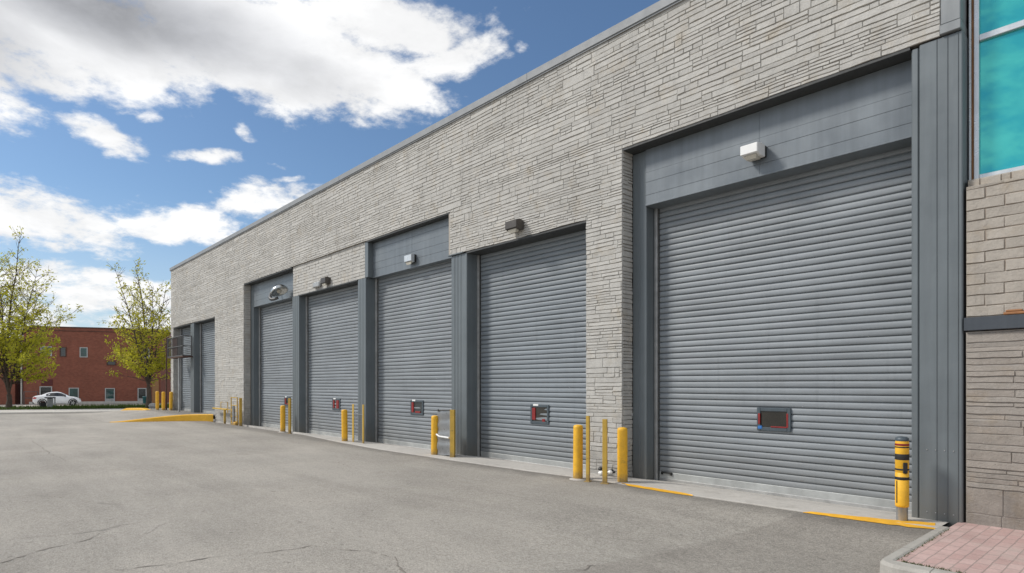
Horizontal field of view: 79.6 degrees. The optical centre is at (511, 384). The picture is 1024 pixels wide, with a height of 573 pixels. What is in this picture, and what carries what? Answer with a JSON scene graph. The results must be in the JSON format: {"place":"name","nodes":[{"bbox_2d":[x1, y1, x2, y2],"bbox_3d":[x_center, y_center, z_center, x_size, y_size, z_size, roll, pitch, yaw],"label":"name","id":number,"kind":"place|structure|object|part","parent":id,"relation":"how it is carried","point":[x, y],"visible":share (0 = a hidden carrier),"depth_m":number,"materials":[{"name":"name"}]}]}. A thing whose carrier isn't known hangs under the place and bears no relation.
{"place":"outdoors","nodes":[
{"label":"outdoors","id":0,"kind":"place"},
{"bbox_2d":[0,408,155,413],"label":"walkway","id":1,"kind":"structure","parent":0,"point":[57,411],"depth_m":35.62,"materials":[{"name":"grey concrete"}]},
{"bbox_2d":[148,403,155,407],"bbox_3d":[-23.471,1.370,40.132,0.471,0.408,0.679,0,0,-42],"label":"boulder","id":2,"kind":"object","parent":1,"relation":"on","point":[151,405],"visible":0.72,"depth_m":39.93,"materials":[{"name":"grey stone"}]},
{"bbox_2d":[73,408,214,421],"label":"ramp","id":3,"kind":"structure","parent":0,"point":[113,416],"depth_m":31.23,"materials":[{"name":"concrete"}]},
{"bbox_2d":[120,408,149,410],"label":"kerb","id":4,"kind":"structure","parent":3,"relation":"on","point":[135,409],"depth_m":34.71,"materials":[{"name":"yellow paint"}]},
{"bbox_2d":[155,391,158,409],"bbox_3d":[-19.625,0.942,33.975,0.340,1.185,0.335,0,1,-33],"label":"bollard","id":5,"kind":"object","parent":3,"relation":"on","point":[157,400],"visible":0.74,"depth_m":33.91,"materials":[{"name":"metal"}]},
{"bbox_2d":[114,414,212,421],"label":"ramp kerb","id":6,"kind":"structure","parent":3,"relation":"on","point":[196,417],"depth_m":28.01,"materials":[{"name":"yellow paint"}]},
{"bbox_2d":[162,392,164,409],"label":"bollard","id":7,"kind":"object","parent":3,"relation":"on","point":[163,400],"visible":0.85,"depth_m":33.45,"materials":[{"name":"metal"}]},
{"bbox_2d":[168,392,172,410],"bbox_3d":[-18.545,0.950,33.395,0.335,1.164,0.340,1,-1,3],"label":"bollard","id":8,"kind":"object","parent":3,"relation":"on","point":[170,401],"visible":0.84,"depth_m":33.33,"materials":[{"name":"metal"}]},
{"bbox_2d":[0,0,659,336],"label":"sky","id":9,"kind":"structure","parent":0,"point":[157,132],"materials":[{"name":"blue"}]},
{"bbox_2d":[0,402,933,572],"bbox_3d":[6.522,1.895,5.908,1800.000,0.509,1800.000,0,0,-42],"label":"asphalt yard","id":10,"kind":"structure","parent":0,"point":[158,494],"depth_m":7.71,"materials":[{"name":"grey asphalt"}]},
{"bbox_2d":[0,345,22,404],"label":"brick annex","id":11,"kind":"object","parent":10,"relation":"on","point":[16,392],"depth_m":59.90,"materials":[{"name":"red brick"}]},
{"bbox_2d":[0,533,98,562],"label":"ground crack","id":12,"kind":"object","parent":10,"relation":"on","point":[44,549],"visible":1,"depth_m":6.15,"materials":[{"name":"black asphalt"}]},
{"bbox_2d":[32,392,80,405],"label":"parked car","id":13,"kind":"object","parent":10,"relation":"on","point":[62,398],"visible":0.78,"depth_m":54.57,"materials":[{"name":"white paint"}]},
{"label":"side window","id":14,"kind":"part","parent":13,"relation":"part of","materials":[{"name":"black glass"}]},
{"bbox_2d":[21,326,170,403],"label":"brick building","id":15,"kind":"structure","parent":10,"relation":"on","point":[83,368],"depth_m":61.79,"materials":[{"name":"red brick"}]},
{"bbox_2d":[40,386,51,394],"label":"window","id":16,"kind":"structure","parent":15,"relation":"in","point":[43,389],"depth_m":60.55,"materials":[{"name":"grey glass"}]},
{"bbox_2d":[60,347,65,356],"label":"window","id":17,"kind":"structure","parent":15,"relation":"in","point":[62,350],"depth_m":61.00,"materials":[{"name":"grey glass"}]},
{"bbox_2d":[69,388,78,397],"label":"window","id":18,"kind":"structure","parent":15,"relation":"in","point":[74,392],"depth_m":61.31,"materials":[{"name":"green glass"}]},
{"bbox_2d":[80,347,87,356],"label":"window","id":19,"kind":"structure","parent":15,"relation":"in","point":[83,350],"depth_m":61.55,"materials":[{"name":"green glass"}]},
{"bbox_2d":[105,388,114,403],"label":"window","id":20,"kind":"structure","parent":15,"relation":"in","point":[109,392],"depth_m":62.24,"materials":[{"name":"green glass"}]},
{"bbox_2d":[107,361,115,364],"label":"window","id":21,"kind":"structure","parent":15,"relation":"in","point":[109,362],"depth_m":62.30,"materials":[{"name":"grey glass"}]},
{"bbox_2d":[138,388,146,400],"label":"window","id":22,"kind":"structure","parent":15,"relation":"in","point":[141,391],"depth_m":63.13,"materials":[{"name":"grey glass"}]},
{"bbox_2d":[103,545,316,570],"bbox_3d":[-2.823,1.645,5.856,1.864,0.004,0.100,0,0,-28],"label":"ground crack","id":23,"kind":"object","parent":10,"relation":"on","point":[208,557],"visible":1,"depth_m":5.82,"materials":[{"name":"black asphalt"}]},
{"bbox_2d":[212,397,238,424],"bbox_3d":[-12.370,1.105,26.392,0.155,1.190,3.172,0,0,-42],"label":"pipe rack","id":24,"kind":"object","parent":10,"relation":"on","point":[233,416],"visible":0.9,"depth_m":25.41,"materials":[{"name":"yellow metal"}]},
{"bbox_2d":[239,398,241,425],"bbox_3d":[-11.029,1.115,24.923,0.100,1.170,0.130,0,0,-42],"label":"steel post","id":25,"kind":"object","parent":10,"relation":"on","point":[240,411],"visible":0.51,"depth_m":24.86,"materials":[{"name":"yellow metal"}]},
{"bbox_2d":[280,405,287,432],"bbox_3d":[-8.023,1.241,21.503,0.340,1.058,0.335,0,0,-24],"label":"bollard","id":26,"kind":"object","parent":10,"relation":"on","point":[282,418],"visible":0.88,"depth_m":21.44,"materials":[{"name":"metal"}]},
{"bbox_2d":[287,398,291,433],"bbox_3d":[-7.551,1.075,20.834,0.135,1.250,0.130,0,0,8],"label":"steel post","id":27,"kind":"object","parent":10,"relation":"on","point":[289,415],"visible":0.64,"depth_m":20.82,"materials":[{"name":"yellow metal"}]},
{"bbox_2d":[341,409,347,440],"bbox_3d":[-4.866,1.241,17.848,0.340,1.058,0.335,-1,0,39],"label":"bollard","id":28,"kind":"object","parent":10,"relation":"on","point":[344,419],"visible":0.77,"depth_m":17.77,"materials":[{"name":"metal"}]},
{"bbox_2d":[352,404,363,442],"bbox_3d":[-4.350,1.125,17.402,0.060,1.150,0.660,0,0,-42],"label":"guard","id":29,"kind":"object","parent":10,"relation":"on","point":[353,424],"visible":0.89,"depth_m":17.43,"materials":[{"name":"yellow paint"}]},
{"bbox_2d":[332,549,405,572],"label":"ground crack","id":30,"kind":"object","parent":10,"relation":"on","point":[400,568],"visible":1,"depth_m":5.88,"materials":[{"name":"grey asphalt"}]},
{"bbox_2d":[430,415,437,454],"bbox_3d":[-1.812,1.241,14.408,0.335,1.058,0.340,1,0,12],"label":"bollard","id":31,"kind":"object","parent":10,"relation":"on","point":[434,429],"visible":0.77,"depth_m":14.33,"materials":[{"name":"metal"}]},
{"bbox_2d":[436,409,454,456],"bbox_3d":[-1.517,1.128,14.088,0.138,1.144,0.656,0,0,-42],"label":"sheet guard","id":32,"kind":"object","parent":10,"relation":"on","point":[445,434],"visible":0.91,"depth_m":14.06,"materials":[{"name":"yellow paint"}]},
{"bbox_2d":[170,0,968,526],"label":"warehouse","id":33,"kind":"structure","parent":10,"relation":"on","point":[686,284],"depth_m":10.74,"materials":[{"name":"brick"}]},
{"bbox_2d":[165,336,171,409],"bbox_3d":[-18.918,-0.625,33.896,0.580,4.150,0.095,0,0,25],"label":"drain pipe","id":34,"kind":"object","parent":33,"relation":"attached to","point":[166,376],"visible":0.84,"depth_m":33.96,"materials":[{"name":"black metal"}]},
{"bbox_2d":[167,335,192,411],"bbox_3d":[-17.154,-0.537,31.686,0.478,3.874,2.948,0,0,-42],"label":"wall cage","id":35,"kind":"object","parent":33,"relation":"attached to","point":[175,348],"depth_m":31.48,"materials":[{"name":"metal"}]},
{"bbox_2d":[180,327,190,410],"bbox_3d":[-17.033,-0.850,32.448,0.125,4.600,3.165,0,0,-42],"label":"roller door","id":36,"kind":"structure","parent":33,"relation":"in","point":[185,363],"depth_m":33.09,"materials":[{"name":"grey metal"}]},
{"bbox_2d":[200,321,214,413],"bbox_3d":[-14.473,-0.850,29.622,0.124,4.600,3.540,0,0,-42],"label":"roller door","id":37,"kind":"structure","parent":33,"relation":"in","point":[207,330],"depth_m":30.22,"materials":[{"name":"grey metal"}]},
{"bbox_2d":[259,300,292,430],"bbox_3d":[-8.870,-0.780,23.735,0.125,5.040,4.690,0,0,-42],"label":"roller door","id":38,"kind":"structure","parent":33,"relation":"in","point":[276,320],"depth_m":24.31,"materials":[{"name":"grey metal"}]},
{"bbox_2d":[268,284,287,300],"bbox_3d":[-8.689,-3.446,22.676,0.618,0.746,1.577,0,0,-32],"label":"gooseneck lamp","id":39,"kind":"object","parent":33,"relation":"attached to","point":[276,291],"visible":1,"depth_m":22.35,"materials":[{"name":"metal"}]},
{"bbox_2d":[313,276,329,287],"bbox_3d":[-6.228,-3.311,19.915,0.180,0.278,1.120,0,0,-42],"label":"wall light","id":40,"kind":"object","parent":33,"relation":"attached to","point":[323,281],"visible":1,"depth_m":19.61,"materials":[{"name":"grey metal"}]},
{"bbox_2d":[306,285,357,439],"bbox_3d":[-5.727,-0.715,19.923,0.125,4.910,4.320,0,0,-42],"label":"roller door","id":41,"kind":"structure","parent":33,"relation":"in","point":[331,317],"depth_m":20.17,"materials":[{"name":"grey metal"}]},
{"bbox_2d":[404,253,415,264],"bbox_3d":[-2.699,-3.321,16.257,0.160,0.278,0.340,0,0,-42],"label":"wall light","id":42,"kind":"object","parent":33,"relation":"attached to","point":[409,259],"visible":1,"depth_m":16.17,"materials":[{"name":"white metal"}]},
{"bbox_2d":[375,261,450,449],"bbox_3d":[-2.562,-0.752,16.519,0.124,4.995,4.225,0,0,-42],"label":"roller door","id":43,"kind":"structure","parent":33,"relation":"in","point":[413,308],"depth_m":16.72,"materials":[{"name":"grey metal"}]},
{"bbox_2d":[505,218,523,232],"bbox_3d":[0.050,-3.322,12.864,0.220,0.267,0.350,0,0,-42],"label":"wall light","id":44,"kind":"object","parent":33,"relation":"attached to","point":[514,225],"visible":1,"depth_m":12.77,"materials":[{"name":"grey metal"}]},
{"bbox_2d":[477,230,586,470],"bbox_3d":[0.463,-0.692,13.195,0.125,4.875,3.735,0,0,-42],"label":"roller door","id":45,"kind":"structure","parent":33,"relation":"in","point":[531,298],"depth_m":13.23,"materials":[{"name":"grey metal"}]},
{"bbox_2d":[740,142,766,161],"bbox_3d":[3.642,-3.504,9.263,0.300,0.232,0.270,0,0,-42],"label":"wall light","id":46,"kind":"object","parent":33,"relation":"attached to","point":[754,151],"visible":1,"depth_m":9.18,"materials":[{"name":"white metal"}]},
{"bbox_2d":[654,146,911,513],"bbox_3d":[4.041,-0.790,9.514,0.125,5.040,4.275,0,0,-42],"label":"roller door","id":47,"kind":"structure","parent":33,"relation":"in","point":[783,307],"depth_m":9.32,"materials":[{"name":"grey metal"}]},
{"bbox_2d":[569,425,585,480],"bbox_3d":[1.156,1.233,10.747,0.340,1.079,0.335,0,0,-15],"label":"bollard","id":48,"kind":"object","parent":10,"relation":"on","point":[577,452],"visible":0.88,"depth_m":10.67,"materials":[{"name":"metal"}]},
{"bbox_2d":[215,421,947,528],"bbox_3d":[-4.172,1.848,17.763,1.631,0.428,28.070,0,0,-42],"label":"concrete apron","id":49,"kind":"object","parent":10,"relation":"on","point":[791,504],"visible":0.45,"depth_m":9.81,"materials":[{"name":"grey concrete"}]},
{"bbox_2d":[584,416,590,481],"bbox_3d":[1.296,1.115,10.491,0.099,1.170,0.130,0,0,28],"label":"steel post","id":50,"kind":"object","parent":10,"relation":"on","point":[588,449],"visible":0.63,"depth_m":10.47,"materials":[{"name":"yellow metal"}]},
{"bbox_2d":[600,419,608,483],"bbox_3d":[1.551,1.135,10.267,0.135,1.130,0.130,0,0,18],"label":"steel post","id":51,"kind":"object","parent":10,"relation":"on","point":[604,451],"visible":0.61,"depth_m":10.25,"materials":[{"name":"yellow metal"}]},
{"bbox_2d":[615,427,627,483],"bbox_3d":[1.863,1.241,10.358,0.335,1.058,0.340,1,-1,-42],"label":"bollard","id":52,"kind":"object","parent":10,"relation":"on","point":[622,454],"visible":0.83,"depth_m":10.29,"materials":[{"name":"yellow metal"}]},
{"bbox_2d":[624,483,692,495],"bbox_3d":[2.236,1.635,9.645,0.112,0.015,1.411,0,0,-38],"label":"yellow kerb line","id":53,"kind":"object","parent":10,"relation":"on","point":[657,489],"visible":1,"depth_m":9.58,"materials":[{"name":"paint"}]},
{"bbox_2d":[803,512,934,528],"bbox_3d":[4.300,1.636,7.458,1.416,0.020,0.311,0,0,30],"label":"yellow kerb line","id":54,"kind":"object","parent":10,"relation":"on","point":[886,521],"visible":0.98,"depth_m":7.38,"materials":[{"name":"paint"}]},
{"bbox_2d":[895,436,908,520],"bbox_3d":[4.705,1.190,7.407,0.151,1.140,0.151,0,0,-42],"label":"banded bollard","id":55,"kind":"object","parent":10,"relation":"on","point":[902,474],"visible":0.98,"depth_m":7.35,"materials":[{"name":"yellow metal"}]},
{"bbox_2d":[880,526,956,572],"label":"kerb","id":56,"kind":"structure","parent":10,"relation":"on","point":[890,563],"depth_m":5.64,"materials":[{"name":"concrete"}]},
{"bbox_2d":[964,0,1023,530],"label":"office building","id":57,"kind":"structure","parent":10,"relation":"on","point":[994,324],"depth_m":7.11,"materials":[{"name":"brick"}]},
{"bbox_2d":[969,0,1023,179],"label":"window","id":58,"kind":"structure","parent":57,"relation":"in","point":[996,27],"depth_m":7.24,"materials":[{"name":"glass"}]},
{"bbox_2d":[598,467,614,474],"bbox_3d":[1.688,1.555,11.038,0.150,0.144,0.363,0,0,-42],"label":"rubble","id":59,"kind":"object","parent":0,"point":[611,471],"visible":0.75,"depth_m":11.00,"materials":[{"name":"white stone"}]},
{"bbox_2d":[897,522,1023,572],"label":"paved corner","id":60,"kind":"object","parent":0,"point":[963,547],"visible":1,"depth_m":6.01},
{"bbox_2d":[896,529,965,572],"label":"weeds","id":61,"kind":"object","parent":60,"relation":"on","point":[924,564],"visible":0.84,"depth_m":5.59,"materials":[{"name":"green plant"}]},
{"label":"grass verge","id":62,"kind":"structure","parent":0,"visible":0},
{"bbox_2d":[0,226,82,407],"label":"young tree","id":63,"kind":"object","parent":62,"relation":"on","point":[14,340],"visible":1,"depth_m":40.26,"materials":[{"name":"green plant"}]},
{"bbox_2d":[40,401,45,406],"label":"black valve box","id":64,"kind":"object","parent":62,"relation":"on","point":[42,403],"visible":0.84,"depth_m":41.53,"materials":[{"name":"black plastic"}]},
{"bbox_2d":[44,397,55,406],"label":"utility pedestal","id":65,"kind":"object","parent":62,"relation":"on","point":[49,401],"visible":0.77,"depth_m":41.56,"materials":[{"name":"grey metal"}]},
{"bbox_2d":[0,403,168,409],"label":"grass","id":66,"kind":"structure","parent":62,"relation":"on","point":[82,406],"depth_m":39.86,"materials":[{"name":"green plant"}]},
{"bbox_2d":[96,257,170,407],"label":"young tree","id":67,"kind":"object","parent":62,"relation":"on","point":[149,368],"visible":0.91,"depth_m":40.26,"materials":[{"name":"green plant"}]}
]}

